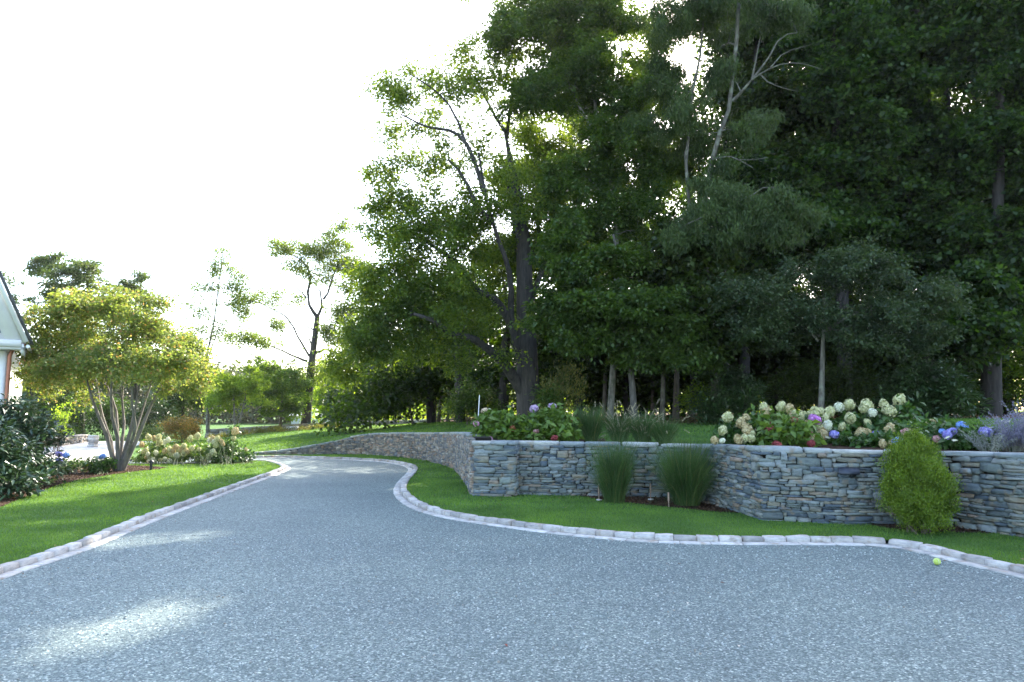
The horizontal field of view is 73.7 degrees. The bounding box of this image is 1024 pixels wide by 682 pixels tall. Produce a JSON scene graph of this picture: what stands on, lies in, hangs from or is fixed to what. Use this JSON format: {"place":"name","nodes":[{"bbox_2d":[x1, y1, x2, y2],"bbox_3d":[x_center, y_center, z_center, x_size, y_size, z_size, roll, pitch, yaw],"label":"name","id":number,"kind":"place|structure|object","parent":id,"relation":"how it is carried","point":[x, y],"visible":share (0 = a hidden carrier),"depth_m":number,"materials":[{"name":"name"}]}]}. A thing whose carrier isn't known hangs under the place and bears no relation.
{"place":"outdoors","nodes":[
{"label":"outdoors","id":0,"kind":"place"},
{"bbox_2d":[28,441,150,461],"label":"forecourt","id":1,"kind":"structure","parent":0,"point":[79,450],"depth_m":27.23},
{"bbox_2d":[49,399,79,450],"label":"green bush","id":2,"kind":"object","parent":1,"relation":"on","point":[63,414],"visible":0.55,"depth_m":26.83,"materials":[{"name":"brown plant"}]},
{"bbox_2d":[35,434,98,446],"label":"stone wall","id":3,"kind":"structure","parent":1,"relation":"on","point":[93,440],"depth_m":31.51,"materials":[{"name":"grey stone"}]},
{"bbox_2d":[0,460,280,563],"bbox_3d":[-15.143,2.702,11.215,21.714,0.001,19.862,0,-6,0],"label":"lawn","id":4,"kind":"structure","parent":0,"point":[109,511],"depth_m":11.70,"materials":[{"name":"plant"}]},
{"bbox_2d":[0,270,33,433],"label":"house","id":5,"kind":"structure","parent":4,"relation":"on","point":[13,337],"depth_m":15.88,"materials":[{"name":"white paint"}]},
{"bbox_2d":[0,464,162,506],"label":"mulch bed","id":6,"kind":"object","parent":4,"relation":"on","point":[8,499],"visible":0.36,"depth_m":15.80,"materials":[{"name":"brown soil"}]},
{"bbox_2d":[0,409,65,500],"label":"rhododendron","id":7,"kind":"object","parent":6,"relation":"on","point":[18,482],"visible":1,"depth_m":12.29,"materials":[{"name":"green plant"}]},
{"bbox_2d":[0,392,76,486],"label":"rhododendron","id":8,"kind":"object","parent":6,"relation":"on","point":[21,414],"visible":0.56,"depth_m":14.19,"materials":[{"name":"green plant"}]},
{"bbox_2d":[47,452,81,474],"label":"hydrangea","id":9,"kind":"object","parent":6,"relation":"on","point":[65,455],"visible":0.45,"depth_m":16.82,"materials":[{"name":"green plant"}]},
{"bbox_2d":[69,458,86,473],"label":"twiggy shrub","id":10,"kind":"object","parent":6,"relation":"on","point":[76,467],"visible":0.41,"depth_m":17.21,"materials":[{"name":"green plant"}]},
{"bbox_2d":[69,453,120,474],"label":"hydrangea","id":11,"kind":"object","parent":6,"relation":"on","point":[103,464],"visible":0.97,"depth_m":16.96,"materials":[{"name":"green plant"}]},
{"bbox_2d":[10,280,228,470],"bbox_3d":[-10.392,0.873,17.412,5.738,4.942,3.572,0,-6,0],"label":"golden maple","id":12,"kind":"object","parent":6,"relation":"on","point":[126,359],"visible":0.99,"depth_m":17.41,"materials":[{"name":"green plant"}]},
{"bbox_2d":[148,460,153,469],"bbox_3d":[-9.448,3.268,17.874,0.146,0.310,0.150,0,-6,0],"label":"bollard light","id":13,"kind":"object","parent":6,"relation":"on","point":[151,462],"visible":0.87,"depth_m":17.84,"materials":[{"name":"black metal"}]},
{"bbox_2d":[129,434,170,464],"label":"hydrangea","id":14,"kind":"object","parent":4,"relation":"on","point":[146,455],"visible":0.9,"depth_m":20.17,"materials":[{"name":"white plant"}]},
{"bbox_2d":[155,442,189,464],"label":"hydrangea","id":15,"kind":"object","parent":4,"relation":"on","point":[174,453],"visible":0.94,"depth_m":20.12,"materials":[{"name":"white plant"}]},
{"bbox_2d":[185,432,223,465],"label":"hydrangea","id":16,"kind":"object","parent":4,"relation":"on","point":[196,453],"visible":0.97,"depth_m":20.16,"materials":[{"name":"white plant"}]},
{"bbox_2d":[204,423,258,465],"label":"hydrangea","id":17,"kind":"object","parent":4,"relation":"on","point":[227,450],"visible":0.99,"depth_m":20.50,"materials":[{"name":"white plant"}]},
{"bbox_2d":[65,414,445,425],"bbox_3d":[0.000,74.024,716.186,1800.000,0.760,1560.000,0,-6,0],"label":"ground","id":18,"kind":"structure","parent":0,"point":[245,423],"depth_m":86.51,"materials":[{"name":"green plant"}]},
{"bbox_2d":[1,270,78,417],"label":"broad tree","id":19,"kind":"object","parent":18,"relation":"on","point":[31,300],"visible":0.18,"depth_m":40.17,"materials":[{"name":"green plant"}]},
{"bbox_2d":[22,391,65,433],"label":"evergreen shrub","id":20,"kind":"object","parent":18,"relation":"on","point":[43,404],"visible":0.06,"depth_m":39.11,"materials":[{"name":"green plant"}]},
{"bbox_2d":[0,460,290,579],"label":"kerb","id":21,"kind":"structure","parent":18,"relation":"on","point":[57,553],"depth_m":8.93,"materials":[{"name":"stone"}]},
{"bbox_2d":[205,418,468,437],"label":"stone wall","id":22,"kind":"structure","parent":18,"relation":"on","point":[218,431],"depth_m":40.66,"materials":[{"name":"grey stone"}]},
{"bbox_2d":[253,432,491,494],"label":"stone wall","id":23,"kind":"structure","parent":18,"relation":"on","point":[454,451],"depth_m":21.95,"materials":[{"name":"grey stone"}]},
{"bbox_2d":[23,353,807,423],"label":"treeline","id":24,"kind":"object","parent":18,"relation":"on","point":[248,417],"visible":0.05,"depth_m":86.90,"materials":[{"name":"green plant"}]},
{"bbox_2d":[133,455,1023,578],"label":"kerb","id":25,"kind":"structure","parent":18,"relation":"on","point":[402,494],"depth_m":8.36,"materials":[{"name":"stone"}]},
{"bbox_2d":[472,440,1023,537],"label":"stone wall","id":26,"kind":"structure","parent":18,"relation":"on","point":[787,483],"depth_m":9.68,"materials":[{"name":"grey stone"}]},
{"bbox_2d":[838,467,859,476],"bbox_3d":[4.625,1.803,9.375,0.260,0.132,0.110,-2,-6,16],"label":"stone","id":27,"kind":"object","parent":26,"relation":"attached to","point":[852,471],"visible":1,"depth_m":9.35,"materials":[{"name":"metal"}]},
{"bbox_2d":[0,441,1023,681],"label":"driveway","id":28,"kind":"structure","parent":0,"point":[323,498],"depth_m":5.62,"materials":[{"name":"grey asphalt"}]},
{"bbox_2d":[2,465,1023,573],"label":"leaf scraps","id":29,"kind":"object","parent":28,"relation":"on","point":[444,519],"visible":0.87,"depth_m":10.76,"materials":[{"name":"plant"}]},
{"bbox_2d":[933,558,940,564],"bbox_3d":[4.420,2.293,7.102,0.072,0.072,0.072,-6,-8,45],"label":"tennis ball","id":30,"kind":"object","parent":28,"relation":"on","point":[936,561],"visible":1,"depth_m":7.08,"materials":[{"name":"fabric"}]},
{"bbox_2d":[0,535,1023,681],"bbox_3d":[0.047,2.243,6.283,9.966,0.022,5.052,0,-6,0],"label":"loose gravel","id":31,"kind":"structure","parent":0,"point":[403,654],"depth_m":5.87,"materials":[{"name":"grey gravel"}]},
{"bbox_2d":[0,0,1023,410],"label":"sky","id":32,"kind":"structure","parent":0,"point":[146,135],"materials":[{"name":"white"}]},
{"bbox_2d":[66,417,1022,452],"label":"lawn","id":33,"kind":"structure","parent":0,"point":[203,428],"depth_m":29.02,"materials":[{"name":"plant"}]},
{"bbox_2d":[37,391,96,436],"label":"evergreen shrub","id":34,"kind":"object","parent":33,"relation":"on","point":[73,418],"visible":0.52,"depth_m":39.22,"materials":[{"name":"green plant"}]},
{"bbox_2d":[20,250,129,434],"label":"broad tree","id":35,"kind":"object","parent":33,"relation":"on","point":[47,266],"visible":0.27,"depth_m":43.97,"materials":[{"name":"green plant"}]},
{"bbox_2d":[76,393,141,438],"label":"evergreen shrub","id":36,"kind":"object","parent":33,"relation":"on","point":[106,410],"visible":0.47,"depth_m":38.78,"materials":[{"name":"green plant"}]},
{"bbox_2d":[112,393,184,438],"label":"evergreen shrub","id":37,"kind":"object","parent":33,"relation":"on","point":[150,419],"visible":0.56,"depth_m":38.97,"materials":[{"name":"green plant"}]},
{"bbox_2d":[101,269,208,428],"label":"broad tree","id":38,"kind":"object","parent":33,"relation":"on","point":[139,279],"visible":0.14,"depth_m":46.26,"materials":[{"name":"green plant"}]},
{"bbox_2d":[139,377,214,434],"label":"broad tree","id":39,"kind":"object","parent":33,"relation":"on","point":[174,398],"visible":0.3,"depth_m":42.22,"materials":[{"name":"green plant"}]},
{"bbox_2d":[151,412,207,443],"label":"orange bush","id":40,"kind":"object","parent":33,"relation":"on","point":[176,429],"visible":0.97,"depth_m":32.59,"materials":[{"name":"brown plant"}]},
{"bbox_2d":[177,242,254,432],"bbox_3d":[-16.378,-0.252,37.142,4.601,10.435,2.855,0,-6,0],"label":"spindly tree","id":41,"kind":"object","parent":33,"relation":"on","point":[216,269],"visible":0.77,"depth_m":37.33,"materials":[{"name":"green plant"}]},
{"bbox_2d":[201,362,273,427],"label":"young tree","id":42,"kind":"object","parent":33,"relation":"on","point":[232,394],"visible":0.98,"depth_m":35.56,"materials":[{"name":"green plant"}]},
{"bbox_2d":[206,422,350,438],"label":"groundcover","id":43,"kind":"object","parent":33,"relation":"on","point":[278,429],"visible":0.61,"depth_m":37.02,"materials":[{"name":"green plant"}]},
{"bbox_2d":[245,354,318,426],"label":"young tree","id":44,"kind":"object","parent":33,"relation":"on","point":[295,382],"visible":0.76,"depth_m":39.43,"materials":[{"name":"green plant"}]},
{"bbox_2d":[210,214,377,423],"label":"crooked tree","id":45,"kind":"object","parent":33,"relation":"on","point":[318,252],"visible":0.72,"depth_m":42.21,"materials":[{"name":"green plant"}]},
{"bbox_2d":[289,408,329,423],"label":"outbuilding","id":46,"kind":"structure","parent":33,"relation":"on","point":[298,422],"depth_m":61.57,"materials":[{"name":"white"}]},
{"bbox_2d":[312,377,358,420],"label":"young tree","id":47,"kind":"object","parent":33,"relation":"on","point":[320,396],"visible":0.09,"depth_m":45.54,"materials":[{"name":"green plant"}]},
{"bbox_2d":[309,346,408,428],"bbox_3d":[-7.017,2.350,35.138,5.393,4.502,4.830,-5,-7,38],"label":"understorey tree","id":48,"kind":"object","parent":33,"relation":"on","point":[322,403],"visible":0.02,"depth_m":34.68,"materials":[{"name":"green plant"}]},
{"bbox_2d":[363,357,443,423],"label":"understorey tree","id":49,"kind":"object","parent":33,"relation":"on","point":[395,393],"depth_m":32.74,"materials":[{"name":"green plant"}]},
{"bbox_2d":[437,371,513,424],"bbox_3d":[-1.302,2.080,23.845,2.772,2.086,2.793,0,-6,0],"label":"evergreen shrub","id":50,"kind":"object","parent":33,"relation":"on","point":[467,402],"visible":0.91,"depth_m":23.52,"materials":[{"name":"green plant"}]},
{"bbox_2d":[529,379,566,411],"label":"green shrub","id":51,"kind":"object","parent":33,"relation":"on","point":[551,396],"visible":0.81,"depth_m":18.39,"materials":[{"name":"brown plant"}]},
{"bbox_2d":[494,438,605,441],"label":"flower bed soil","id":52,"kind":"structure","parent":33,"relation":"on","point":[600,439],"depth_m":14.05,"materials":[{"name":"brown soil"}]},
{"bbox_2d":[466,405,533,439],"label":"hydrangea","id":53,"kind":"object","parent":52,"relation":"on","point":[503,425],"visible":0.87,"depth_m":13.55,"materials":[{"name":"green plant"}]},
{"bbox_2d":[517,400,585,441],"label":"hydrangea","id":54,"kind":"object","parent":52,"relation":"on","point":[549,423],"visible":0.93,"depth_m":13.42,"materials":[{"name":"green plant"}]},
{"bbox_2d":[527,358,597,417],"bbox_3d":[1.291,1.415,19.347,1.744,2.013,1.954,-6,-8,44],"label":"yellowing shrub","id":55,"kind":"object","parent":33,"relation":"on","point":[567,390],"visible":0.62,"depth_m":19.34,"materials":[{"name":"green plant"}]},
{"bbox_2d":[573,402,645,442],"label":"ornamental grass","id":56,"kind":"object","parent":33,"relation":"on","point":[614,427],"depth_m":13.46,"materials":[{"name":"green plant"}]},
{"bbox_2d":[612,398,689,441],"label":"ornamental grass","id":57,"kind":"object","parent":33,"relation":"on","point":[640,429],"depth_m":13.35,"materials":[{"name":"green plant"}]},
{"bbox_2d":[631,408,710,443],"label":"ornamental grass","id":58,"kind":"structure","parent":33,"relation":"on","point":[666,428],"depth_m":13.16,"materials":[{"name":"green plant"}]},
{"bbox_2d":[695,232,984,407],"bbox_3d":[7.979,-0.333,16.784,6.760,4.838,3.172,0,-6,0],"label":"dogwood tree","id":59,"kind":"object","parent":33,"relation":"on","point":[895,312],"visible":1,"depth_m":16.67,"materials":[{"name":"green plant"}]},
{"bbox_2d":[812,444,1023,452],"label":"flower bed soil","id":60,"kind":"structure","parent":33,"relation":"on","point":[839,446],"depth_m":10.39,"materials":[{"name":"brown soil"}]},
{"bbox_2d":[707,402,774,444],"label":"hydrangea","id":61,"kind":"object","parent":60,"relation":"on","point":[739,432],"visible":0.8,"depth_m":11.48,"materials":[{"name":"white plant"}]},
{"bbox_2d":[747,405,826,447],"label":"hydrangea","id":62,"kind":"object","parent":60,"relation":"on","point":[779,429],"visible":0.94,"depth_m":10.78,"materials":[{"name":"green plant"}]},
{"bbox_2d":[775,401,852,442],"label":"hydrangea","id":63,"kind":"object","parent":60,"relation":"on","point":[826,429],"visible":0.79,"depth_m":11.58,"materials":[{"name":"white plant"}]},
{"bbox_2d":[830,425,902,447],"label":"hydrangea","id":64,"kind":"object","parent":60,"relation":"on","point":[880,438],"visible":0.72,"depth_m":10.64,"materials":[{"name":"green plant"}]},
{"bbox_2d":[830,393,925,436],"bbox_3d":[6.138,1.440,11.934,2.073,1.077,1.483,4,-7,-37],"label":"hydrangea","id":65,"kind":"object","parent":60,"relation":"on","point":[891,416],"visible":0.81,"depth_m":11.87,"materials":[{"name":"white plant"}]},
{"bbox_2d":[892,412,971,444],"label":"hydrangea","id":66,"kind":"object","parent":60,"relation":"on","point":[929,428],"visible":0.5,"depth_m":10.88,"materials":[{"name":"green plant"}]},
{"bbox_2d":[921,413,1011,450],"bbox_3d":[6.956,1.458,10.281,1.436,0.765,1.125,0,-6,0],"label":"hydrangea","id":67,"kind":"object","parent":60,"relation":"on","point":[951,439],"visible":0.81,"depth_m":10.12,"materials":[{"name":"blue plant"}]},
{"bbox_2d":[954,428,1020,451],"bbox_3d":[6.822,1.418,9.730,0.829,0.385,0.720,-2,-6,18],"label":"sage","id":68,"kind":"object","parent":60,"relation":"on","point":[980,446],"visible":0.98,"depth_m":9.64,"materials":[{"name":"purple plant"}]},
{"bbox_2d":[977,412,1023,451],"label":"sage","id":69,"kind":"object","parent":60,"relation":"on","point":[1015,445],"visible":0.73,"depth_m":9.83,"materials":[{"name":"purple plant"}]},
{"bbox_2d":[987,399,1023,447],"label":"sage","id":70,"kind":"object","parent":60,"relation":"on","point":[1021,433],"visible":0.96,"depth_m":9.66,"materials":[{"name":"purple plant"}]},
{"bbox_2d":[866,352,996,419],"bbox_3d":[10.460,1.232,17.416,3.012,2.048,2.907,5,-8,-43],"label":"rhododendron","id":71,"kind":"object","parent":33,"relation":"on","point":[935,397],"visible":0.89,"depth_m":17.05,"materials":[{"name":"green plant"}]},
{"bbox_2d":[131,445,1023,564],"bbox_3d":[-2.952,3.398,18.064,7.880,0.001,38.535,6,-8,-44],"label":"lawn","id":72,"kind":"structure","parent":0,"point":[137,447],"depth_m":9.77,"materials":[{"name":"plant"}]},
{"bbox_2d":[132,423,163,441],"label":"green bush","id":73,"kind":"object","parent":72,"relation":"on","point":[145,431],"visible":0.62,"depth_m":29.68,"materials":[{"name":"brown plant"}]},
{"bbox_2d":[0,461,990,532],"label":"bark chips","id":74,"kind":"object","parent":72,"relation":"on","point":[601,497],"visible":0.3,"depth_m":12.04,"materials":[{"name":"brown wood"}]},
{"bbox_2d":[566,424,672,502],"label":"ornamental grass","id":75,"kind":"object","parent":72,"relation":"on","point":[612,471],"depth_m":11.54,"materials":[{"name":"green plant"}]},
{"bbox_2d":[584,496,738,512],"bbox_3d":[2.603,2.768,11.942,3.529,0.001,1.489,-5,-8,42],"label":"mulch bed","id":76,"kind":"object","parent":72,"relation":"on","point":[664,501],"visible":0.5,"depth_m":11.39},
{"bbox_2d":[648,484,653,499],"bbox_3d":[2.406,2.619,11.861,0.098,0.280,0.100,0,-6,0],"label":"stake light","id":77,"kind":"object","parent":76,"relation":"on","point":[650,498],"visible":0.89,"depth_m":11.85,"materials":[{"name":"grey metal"}]},
{"bbox_2d":[615,419,757,507],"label":"ornamental grass","id":78,"kind":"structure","parent":72,"relation":"on","point":[684,482],"depth_m":11.09,"materials":[{"name":"green plant"}]},
{"bbox_2d":[871,423,965,534],"bbox_3d":[5.210,1.763,8.747,1.015,1.495,1.005,5,-8,-42],"label":"cypress bush","id":79,"kind":"object","parent":72,"relation":"on","point":[920,486],"visible":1,"depth_m":8.59,"materials":[{"name":"green plant"}]},
{"bbox_2d":[870,523,989,532],"bbox_3d":[5.461,2.491,9.215,2.037,0.001,0.903,-1,-6,11],"label":"mulch bed","id":80,"kind":"object","parent":72,"relation":"on","point":[934,530],"visible":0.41,"depth_m":8.91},
{"bbox_2d":[559,399,624,441],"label":"ornamental grass","id":81,"kind":"object","parent":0,"point":[591,428],"depth_m":13.68,"materials":[{"name":"green plant"}]},
{"bbox_2d":[440,412,1021,424],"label":"woodland floor","id":82,"kind":"structure","parent":0,"point":[656,419],"depth_m":21.57,"materials":[{"name":"brown soil"}]},
{"bbox_2d":[418,337,466,421],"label":"understorey tree","id":83,"kind":"object","parent":82,"relation":"on","point":[438,418],"depth_m":32.74,"materials":[{"name":"brown plant"}]},
{"bbox_2d":[302,28,583,418],"bbox_3d":[-1.176,-3.562,20.957,8.948,12.825,4.972,4,-7,-37],"label":"oak tree","id":84,"kind":"object","parent":82,"relation":"on","point":[406,296],"visible":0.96,"depth_m":19.96,"materials":[{"name":"green plant"}]},
{"bbox_2d":[418,313,516,395],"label":"understorey tree","id":85,"kind":"object","parent":82,"relation":"on","point":[481,369],"visible":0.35,"depth_m":26.37,"materials":[{"name":"green plant"}]},
{"bbox_2d":[459,0,692,420],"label":"birch tree","id":86,"kind":"object","parent":82,"relation":"on","point":[578,77],"visible":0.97,"depth_m":20.60,"materials":[{"name":"green plant"}]},
{"bbox_2d":[553,330,622,417],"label":"understorey tree","id":87,"kind":"object","parent":82,"relation":"on","point":[587,360],"visible":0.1,"depth_m":23.74,"materials":[{"name":"green plant"}]},
{"bbox_2d":[483,14,711,416],"bbox_3d":[3.235,-5.111,26.692,9.247,16.808,5.531,0,-6,0],"label":"maple tree","id":88,"kind":"object","parent":82,"relation":"on","point":[636,61],"visible":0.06,"depth_m":26.73,"materials":[{"name":"green plant"}]},
{"bbox_2d":[507,204,735,420],"bbox_3d":[2.878,-0.538,18.340,6.085,6.000,3.576,0,-6,0],"label":"maple tree","id":89,"kind":"object","parent":82,"relation":"on","point":[590,310],"visible":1,"depth_m":17.90,"materials":[{"name":"green plant"}]},
{"bbox_2d":[614,319,680,419],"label":"understorey tree","id":90,"kind":"object","parent":82,"relation":"on","point":[662,403],"visible":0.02,"depth_m":20.39,"materials":[{"name":"grey plant"}]},
{"bbox_2d":[278,352,1023,423],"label":"sunlit undergrowth","id":91,"kind":"object","parent":82,"relation":"on","point":[314,410],"visible":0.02,"depth_m":48.20,"materials":[{"name":"green plant"}]},
{"bbox_2d":[650,374,654,417],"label":"understorey tree","id":92,"kind":"object","parent":82,"relation":"on","point":[652,404],"depth_m":24.87,"materials":[{"name":"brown plant"}]},
{"bbox_2d":[307,4,1023,436],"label":"woods","id":93,"kind":"object","parent":82,"relation":"on","point":[417,386],"visible":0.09,"depth_m":26.88,"materials":[{"name":"green plant"}]},
{"bbox_2d":[649,276,684,418],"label":"understorey tree","id":94,"kind":"object","parent":82,"relation":"on","point":[676,381],"depth_m":21.89,"materials":[{"name":"brown plant"}]},
{"bbox_2d":[689,371,694,416],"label":"understorey tree","id":95,"kind":"object","parent":82,"relation":"on","point":[691,378],"depth_m":23.90,"materials":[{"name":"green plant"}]},
{"bbox_2d":[674,378,710,419],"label":"green shrub","id":96,"kind":"object","parent":82,"relation":"on","point":[685,394],"visible":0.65,"depth_m":20.79,"materials":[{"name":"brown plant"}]},
{"bbox_2d":[594,3,838,416],"bbox_3d":[7.546,-6.273,21.999,10.412,17.966,9.003,0,-6,0],"label":"dark maple tree","id":97,"kind":"object","parent":82,"relation":"on","point":[758,92],"visible":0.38,"depth_m":22.32,"materials":[{"name":"green plant"}]},
{"bbox_2d":[609,0,840,419],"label":"willow tree","id":98,"kind":"object","parent":82,"relation":"on","point":[691,18],"visible":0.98,"depth_m":19.30,"materials":[{"name":"plant"}]},
{"bbox_2d":[680,363,782,425],"bbox_3d":[5.899,1.561,18.471,3.002,2.067,2.860,0,-6,0],"label":"rhododendron","id":99,"kind":"object","parent":82,"relation":"on","point":[735,383],"visible":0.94,"depth_m":18.25,"materials":[{"name":"green plant"}]},
{"bbox_2d":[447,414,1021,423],"bbox_3d":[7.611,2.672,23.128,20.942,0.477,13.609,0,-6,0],"label":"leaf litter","id":100,"kind":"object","parent":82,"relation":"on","point":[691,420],"visible":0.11,"depth_m":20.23,"materials":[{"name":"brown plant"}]},
{"bbox_2d":[757,350,887,415],"bbox_3d":[9.598,1.472,20.478,4.593,2.188,3.183,0,-6,0],"label":"rhododendron","id":101,"kind":"object","parent":82,"relation":"on","point":[844,376],"visible":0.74,"depth_m":20.37,"materials":[{"name":"green plant"}]},
{"bbox_2d":[720,0,942,415],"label":"dark maple tree","id":102,"kind":"object","parent":82,"relation":"on","point":[846,27],"visible":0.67,"depth_m":21.85,"materials":[{"name":"green plant"}]},
{"bbox_2d":[843,0,1017,381],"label":"dark maple tree","id":103,"kind":"object","parent":82,"relation":"on","point":[929,156],"visible":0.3,"depth_m":22.35,"materials":[{"name":"green plant"}]},
{"bbox_2d":[893,0,1023,416],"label":"dark maple tree","id":104,"kind":"object","parent":82,"relation":"on","point":[991,265],"visible":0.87,"depth_m":20.97,"materials":[{"name":"green plant"}]},
{"bbox_2d":[977,346,1023,414],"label":"green shrub","id":105,"kind":"object","parent":82,"relation":"on","point":[1017,379],"visible":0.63,"depth_m":24.70,"materials":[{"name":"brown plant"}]}
]}

